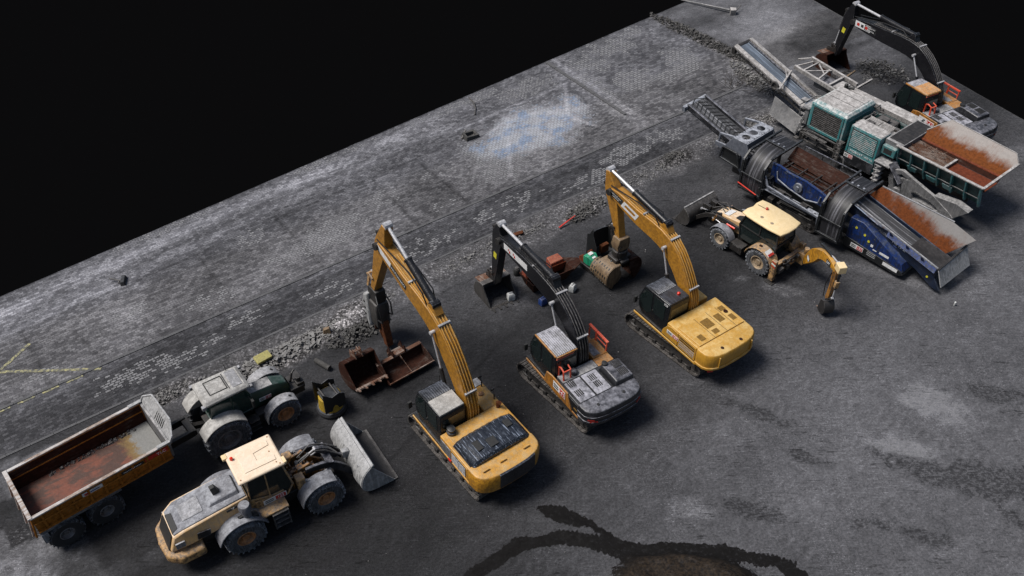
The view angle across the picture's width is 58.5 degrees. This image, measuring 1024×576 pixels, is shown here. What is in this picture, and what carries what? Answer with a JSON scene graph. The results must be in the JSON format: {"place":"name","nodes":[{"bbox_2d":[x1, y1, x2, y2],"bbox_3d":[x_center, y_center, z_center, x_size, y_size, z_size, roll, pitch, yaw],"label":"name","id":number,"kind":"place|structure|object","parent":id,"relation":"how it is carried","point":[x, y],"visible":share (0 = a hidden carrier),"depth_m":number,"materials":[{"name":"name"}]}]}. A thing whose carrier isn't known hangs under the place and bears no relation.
{"place":"outdoors","nodes":[
{"label":"outdoors","id":0,"kind":"place"},
{"bbox_2d":[109,275,126,285],"bbox_3d":[-20.435,-0.387,47.343,0.847,0.235,0.682,-7,43,-7],"label":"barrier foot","id":1,"kind":"object","parent":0,"point":[122,280],"visible":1,"depth_m":47.28},
{"bbox_2d":[461,129,479,141],"bbox_3d":[-2.685,-9.613,57.195,1.132,0.386,0.792,-26,49,-26],"label":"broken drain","id":2,"kind":"object","parent":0,"point":[469,135],"visible":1,"depth_m":57.13,"materials":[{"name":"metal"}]},
{"bbox_2d":[0,0,1023,575],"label":"ground","id":3,"kind":"structure","parent":0,"point":[860,430],"depth_m":43.72,"materials":[{"name":"grey asphalt"}]},
{"bbox_2d":[0,343,29,370],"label":"road marking","id":4,"kind":"object","parent":3,"relation":"on","point":[15,356],"visible":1,"depth_m":43.53,"materials":[{"name":"yellow paint"}]},
{"bbox_2d":[0,368,100,372],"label":"road marking","id":5,"kind":"object","parent":3,"relation":"on","point":[37,370],"visible":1,"depth_m":42.90,"materials":[{"name":"paint"}]},
{"bbox_2d":[42,385,58,393],"bbox_3d":[-21.198,4.663,42.038,0.756,0.001,0.129,-26,49,-26],"label":"road marking","id":6,"kind":"object","parent":3,"relation":"on","point":[50,389],"visible":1,"depth_m":42.04,"materials":[{"name":"yellow paint"}]},
{"bbox_2d":[2,394,203,548],"bbox_3d":[-16.099,6.993,37.323,7.844,3.120,2.940,-30,51,-28],"label":"dump trailer","id":7,"kind":"object","parent":3,"relation":"on","point":[59,488],"visible":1,"depth_m":36.67,"materials":[{"name":"metal"}]},
{"bbox_2d":[156,376,204,406],"bbox_3d":[-15.666,4.876,41.769,3.542,0.184,1.051,-25,48,-25],"label":"rubble","id":8,"kind":"object","parent":3,"relation":"on","point":[160,394],"visible":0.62,"depth_m":41.83,"materials":[{"name":"stone"}]},
{"bbox_2d":[182,364,304,457],"bbox_3d":[-11.491,4.649,39.656,4.960,3.411,2.640,-26,49,-26],"label":"farm tractor","id":9,"kind":"object","parent":3,"relation":"on","point":[223,405],"visible":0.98,"depth_m":39.05,"materials":[{"name":"metal"}]},
{"bbox_2d":[155,417,398,563],"bbox_3d":[-9.533,7.578,36.335,9.400,3.575,3.060,-24,48,-24],"label":"wheel loader","id":10,"kind":"object","parent":3,"relation":"on","point":[247,493],"visible":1,"depth_m":35.45,"materials":[{"name":"metal"}]},
{"bbox_2d":[239,317,342,379],"bbox_3d":[-10.518,2.907,43.788,7.094,0.474,1.396,-28,49,-27],"label":"rubble","id":11,"kind":"object","parent":3,"relation":"on","point":[285,353],"visible":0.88,"depth_m":43.70,"materials":[{"name":"stone"}]},
{"bbox_2d":[253,350,271,364],"bbox_3d":[-11.727,3.260,43.038,0.507,0.140,0.864,37,45,19],"label":"foam slab","id":12,"kind":"object","parent":11,"relation":"on","point":[264,356],"depth_m":42.95,"materials":[{"name":"yellow plastic"}]},
{"bbox_2d":[323,326,330,333],"bbox_3d":[-8.993,2.018,44.406,0.401,0.296,0.345,-7,43,-8],"label":"broken block","id":13,"kind":"object","parent":11,"relation":"on","point":[326,330],"depth_m":44.32,"materials":[{"name":"beige stone"}]},
{"bbox_2d":[314,358,330,370],"bbox_3d":[-8.900,3.576,42.971,0.900,0.253,0.260,25,49,25],"label":"concrete pipe","id":14,"kind":"object","parent":3,"relation":"on","point":[323,364],"visible":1,"depth_m":42.85,"materials":[{"name":"grey concrete"}]},
{"bbox_2d":[311,378,346,418],"bbox_3d":[-8.100,4.811,40.640,1.360,1.715,1.360,-26,49,-26],"label":"drum attachment","id":15,"kind":"object","parent":3,"relation":"on","point":[329,396],"visible":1,"depth_m":40.52,"materials":[{"name":"metal"}]},
{"bbox_2d":[326,316,390,349],"bbox_3d":[-7.636,2.013,44.739,3.708,0.443,1.733,-27,49,-26],"label":"rubble","id":16,"kind":"object","parent":3,"relation":"on","point":[353,331],"visible":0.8,"depth_m":44.39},
{"bbox_2d":[338,346,387,391],"bbox_3d":[-6.785,3.685,41.776,1.610,1.850,1.981,-26,49,-26],"label":"digging bucket","id":17,"kind":"object","parent":3,"relation":"on","point":[358,372],"visible":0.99,"depth_m":42.21,"materials":[{"name":"brown metal"}]},
{"bbox_2d":[337,293,394,319],"bbox_3d":[-7.407,0.974,45.930,3.574,0.266,1.179,-28,49,-27],"label":"rubble","id":18,"kind":"object","parent":3,"relation":"on","point":[386,299],"visible":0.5,"depth_m":46.41,"materials":[{"name":"stone"}]},
{"bbox_2d":[0,78,762,409],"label":"kerb","id":19,"kind":"structure","parent":3,"relation":"on","point":[344,260],"depth_m":48.09,"materials":[{"name":"concrete"}]},
{"bbox_2d":[0,100,782,458],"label":"kerb","id":20,"kind":"structure","parent":3,"relation":"on","point":[332,306],"depth_m":45.12,"materials":[{"name":"concrete"}]},
{"bbox_2d":[375,341,434,385],"bbox_3d":[-5.118,3.325,42.740,2.440,1.048,1.713,-28,50,-27],"label":"grading bucket","id":21,"kind":"object","parent":3,"relation":"on","point":[399,362],"visible":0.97,"depth_m":42.93,"materials":[{"name":"brown metal"}]},
{"bbox_2d":[366,220,538,500],"bbox_3d":[-3.343,2.411,38.238,3.410,8.513,11.590,-26,49,-26],"label":"tracked excavator","id":22,"kind":"object","parent":3,"relation":"on","point":[478,438],"visible":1,"depth_m":37.41,"materials":[{"name":"metal"}]},
{"bbox_2d":[363,284,393,346],"bbox_3d":[-6.265,1.204,43.109,0.820,3.346,1.857,-26,49,-26],"label":"hydraulic breaker","id":23,"kind":"object","parent":22,"relation":"attached to","point":[376,307],"visible":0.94,"depth_m":42.72,"materials":[{"name":"metal"}]},
{"bbox_2d":[440,439,450,459],"bbox_3d":[-2.722,6.636,37.606,0.033,0.640,0.733,-26,49,-26],"label":"side door","id":24,"kind":"structure","parent":22,"relation":"in","point":[446,450],"depth_m":37.54,"materials":[{"name":"grey metal"}]},
{"bbox_2d":[450,450,467,479],"bbox_3d":[-2.148,7.167,36.974,0.066,0.720,1.221,-26,49,-26],"label":"side door","id":25,"kind":"structure","parent":22,"relation":"in","point":[454,458],"depth_m":36.87,"materials":[{"name":"grey metal"}]},
{"bbox_2d":[436,222,545,272],"bbox_3d":[-0.975,-2.276,49.492,7.499,0.206,0.907,-27,49,-26],"label":"rubble","id":26,"kind":"object","parent":3,"relation":"on","point":[473,254],"visible":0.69,"depth_m":49.09,"materials":[{"name":"stone"}]},
{"bbox_2d":[513,230,522,235],"bbox_3d":[0.217,-2.963,50.165,0.933,0.060,0.264,-19,46,-20],"label":"rusty sheet","id":27,"kind":"object","parent":26,"relation":"on","point":[518,233],"visible":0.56,"depth_m":50.16,"materials":[{"name":"brown metal"}]},
{"bbox_2d":[507,292,514,300],"bbox_3d":[-0.050,0.394,46.294,0.380,0.514,0.300,-14,45,-15],"label":"jerry can","id":28,"kind":"object","parent":3,"relation":"on","point":[510,296],"visible":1,"depth_m":46.17,"materials":[{"name":"white plastic"}]},
{"bbox_2d":[513,266,519,275],"bbox_3d":[0.250,-0.885,47.700,0.354,0.480,0.360,-14,45,-15],"label":"black canister","id":29,"kind":"object","parent":3,"relation":"on","point":[516,270],"visible":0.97,"depth_m":47.56,"materials":[{"name":"black plastic"}]},
{"bbox_2d":[538,296,546,306],"bbox_3d":[1.550,0.631,46.037,0.380,0.514,0.300,-30,50,-28],"label":"jerry can","id":30,"kind":"object","parent":3,"relation":"on","point":[542,301],"visible":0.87,"depth_m":45.93,"materials":[{"name":"blue plastic"}]},
{"bbox_2d":[519,253,580,292],"bbox_3d":[2.063,-1.053,47.142,3.300,1.385,1.500,-23,48,-23],"label":"rusty skip","id":31,"kind":"object","parent":3,"relation":"on","point":[563,267],"visible":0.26,"depth_m":47.25,"materials":[{"name":"red paint"}]},
{"bbox_2d":[487,219,640,432],"bbox_3d":[1.694,1.379,41.762,3.570,5.242,10.872,-23,48,-23],"label":"tracked excavator","id":32,"kind":"object","parent":3,"relation":"on","point":[578,378],"visible":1,"depth_m":40.14,"materials":[{"name":"metal"}]},
{"bbox_2d":[474,269,519,311],"bbox_3d":[-0.792,-0.089,46.272,1.636,1.839,1.930,-23,40,-23],"label":"digging bucket","id":33,"kind":"object","parent":32,"relation":"attached to","point":[483,281],"visible":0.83,"depth_m":46.20,"materials":[{"name":"metal"}]},
{"bbox_2d":[569,397,577,414],"bbox_3d":[2.613,5.087,39.367,0.044,0.640,0.716,-23,48,-23],"label":"side door","id":34,"kind":"structure","parent":32,"relation":"in","point":[574,407],"depth_m":39.29,"materials":[{"name":"black paint"}]},
{"bbox_2d":[568,282,576,292],"bbox_3d":[3.100,-0.048,46.771,0.300,0.514,0.380,21,47,22],"label":"jerry can","id":35,"kind":"object","parent":3,"relation":"on","point":[572,288],"visible":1,"depth_m":46.67,"materials":[{"name":"white plastic"}]},
{"bbox_2d":[564,195,605,222],"bbox_3d":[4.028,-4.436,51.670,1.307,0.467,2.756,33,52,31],"label":"rubble","id":36,"kind":"object","parent":3,"relation":"on","point":[581,209],"visible":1,"depth_m":51.42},
{"bbox_2d":[545,61,626,114],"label":"kerb","id":37,"kind":"structure","parent":3,"relation":"on","point":[586,88],"depth_m":61.47,"materials":[{"name":"concrete"}]},
{"bbox_2d":[579,249,620,284],"bbox_3d":[4.523,-1.136,47.594,0.986,0.992,2.500,-30,50,-28],"label":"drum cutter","id":38,"kind":"object","parent":3,"relation":"on","point":[590,259],"visible":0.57,"depth_m":47.64,"materials":[{"name":"green metal"}]},
{"bbox_2d":[586,221,614,256],"bbox_3d":[4.735,-2.655,48.533,1.350,1.944,0.860,-26,49,-26],"label":"standing bucket","id":39,"kind":"object","parent":3,"relation":"on","point":[599,240],"visible":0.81,"depth_m":48.70,"materials":[{"name":"black paint"}]},
{"bbox_2d":[625,162,677,185],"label":"rubble","id":40,"kind":"object","parent":3,"relation":"on","point":[642,174],"visible":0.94,"depth_m":54.30,"materials":[{"name":"stone"}]},
{"bbox_2d":[663,151,684,163],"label":"rubble","id":41,"kind":"object","parent":3,"relation":"on","point":[673,154],"visible":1,"depth_m":55.47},
{"bbox_2d":[604,165,754,376],"bbox_3d":[7.284,-0.844,43.337,3.475,6.364,9.946,-25,49,-25],"label":"tracked excavator","id":42,"kind":"object","parent":3,"relation":"on","point":[686,325],"visible":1,"depth_m":42.48,"materials":[{"name":"metal"}]},
{"bbox_2d":[594,233,641,288],"bbox_3d":[5.464,-1.560,46.700,2.438,2.865,1.040,-25,49,-25],"label":"sorting grab","id":43,"kind":"object","parent":42,"relation":"attached to","point":[614,260],"visible":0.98,"depth_m":46.41,"materials":[{"name":"beige metal"}]},
{"bbox_2d":[661,326,678,344],"bbox_3d":[7.329,2.099,42.387,0.063,0.800,1.093,-25,49,-25],"label":"side door","id":44,"kind":"structure","parent":42,"relation":"in","point":[668,331],"depth_m":42.35,"materials":[{"name":"yellow metal"}]},
{"bbox_2d":[677,334,695,359],"bbox_3d":[7.968,2.706,41.739,0.041,0.790,1.127,-25,49,-25],"label":"vent grille","id":45,"kind":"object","parent":42,"relation":"in","point":[683,344],"depth_m":41.71,"materials":[{"name":"yellow"}]},
{"bbox_2d":[650,12,750,63],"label":"rubble","id":46,"kind":"object","parent":3,"relation":"on","point":[698,34],"visible":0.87,"depth_m":66.62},
{"bbox_2d":[663,16,742,62],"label":"dry weeds","id":47,"kind":"object","parent":3,"relation":"on","point":[701,41],"visible":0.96,"depth_m":66.46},
{"bbox_2d":[681,0,740,14],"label":"lying lamp post","id":48,"kind":"object","parent":3,"relation":"on","point":[732,10],"visible":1,"depth_m":69.74,"materials":[{"name":"metal"}]},
{"bbox_2d":[716,70,758,92],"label":"rubble","id":49,"kind":"object","parent":3,"relation":"on","point":[738,82],"visible":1,"depth_m":61.67,"materials":[{"name":"grey stone"}]},
{"bbox_2d":[706,107,794,147],"bbox_3d":[15.225,-10.276,58.124,8.357,0.217,1.267,-28,49,-27],"label":"rubble","id":50,"kind":"object","parent":3,"relation":"on","point":[753,123],"visible":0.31,"depth_m":58.51,"materials":[{"name":"stone"}]},
{"bbox_2d":[729,60,782,96],"bbox_3d":[16.612,-14.332,62.458,1.899,0.287,5.514,-16,45,-17],"label":"rubble","id":51,"kind":"object","parent":3,"relation":"on","point":[752,77],"visible":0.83,"depth_m":62.40,"materials":[{"name":"stone"}]},
{"bbox_2d":[672,191,847,313],"bbox_3d":[13.235,-2.876,47.737,2.640,3.450,10.536,-29,50,-28],"label":"backhoe loader","id":52,"kind":"object","parent":3,"relation":"on","point":[764,231],"visible":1,"depth_m":47.34,"materials":[{"name":"metal"}]},
{"bbox_2d":[682,94,975,290],"bbox_3d":[16.596,-5.577,50.553,4.000,3.498,17.437,-31,51,-29],"label":"mobile screener","id":53,"kind":"object","parent":3,"relation":"on","point":[893,232],"visible":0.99,"depth_m":48.60,"materials":[{"name":"metal"}]},
{"bbox_2d":[856,78,872,87],"bbox_3d":[23.900,-13.866,61.983,1.800,0.060,0.120,-30,50,-28],"label":"plank","id":54,"kind":"object","parent":3,"relation":"on","point":[864,83],"visible":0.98,"depth_m":61.92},
{"bbox_2d":[731,38,1019,219],"bbox_3d":[20.474,-9.888,54.914,4.700,3.910,18.370,-29,50,-28],"label":"mobile crusher","id":55,"kind":"object","parent":3,"relation":"on","point":[886,141],"visible":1,"depth_m":52.41,"materials":[{"name":"metal"}]},
{"bbox_2d":[883,148,891,155],"bbox_3d":[21.191,-7.686,51.615,0.015,0.300,0.500,-29,50,-28],"label":"cabinet window","id":56,"kind":"structure","parent":55,"relation":"in","point":[885,150],"depth_m":51.60,"materials":[{"name":"black"}]},
{"bbox_2d":[855,57,909,84],"bbox_3d":[25.456,-15.065,63.229,3.374,0.323,3.513,0,43,0],"label":"rubble","id":57,"kind":"object","parent":3,"relation":"on","point":[879,70],"visible":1,"depth_m":63.10,"materials":[{"name":"grey stone"}]},
{"bbox_2d":[831,1,997,138],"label":"tracked excavator","id":58,"kind":"object","parent":3,"relation":"on","point":[929,101],"visible":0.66,"depth_m":56.34,"materials":[{"name":"metal"}]},
{"bbox_2d":[813,45,851,77],"bbox_3d":[22.258,-15.799,63.091,1.833,2.061,2.163,-20,38,-20],"label":"digging bucket","id":59,"kind":"object","parent":58,"relation":"attached to","point":[826,55],"visible":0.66,"depth_m":63.18,"materials":[{"name":"metal"}]},
{"bbox_2d":[0,0,1023,295],"bbox_3d":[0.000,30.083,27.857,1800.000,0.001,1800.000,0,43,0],"label":"backdrop","id":60,"kind":"structure","parent":0,"point":[122,122],"depth_m":80.05,"materials":[{"name":"black"}]}
]}

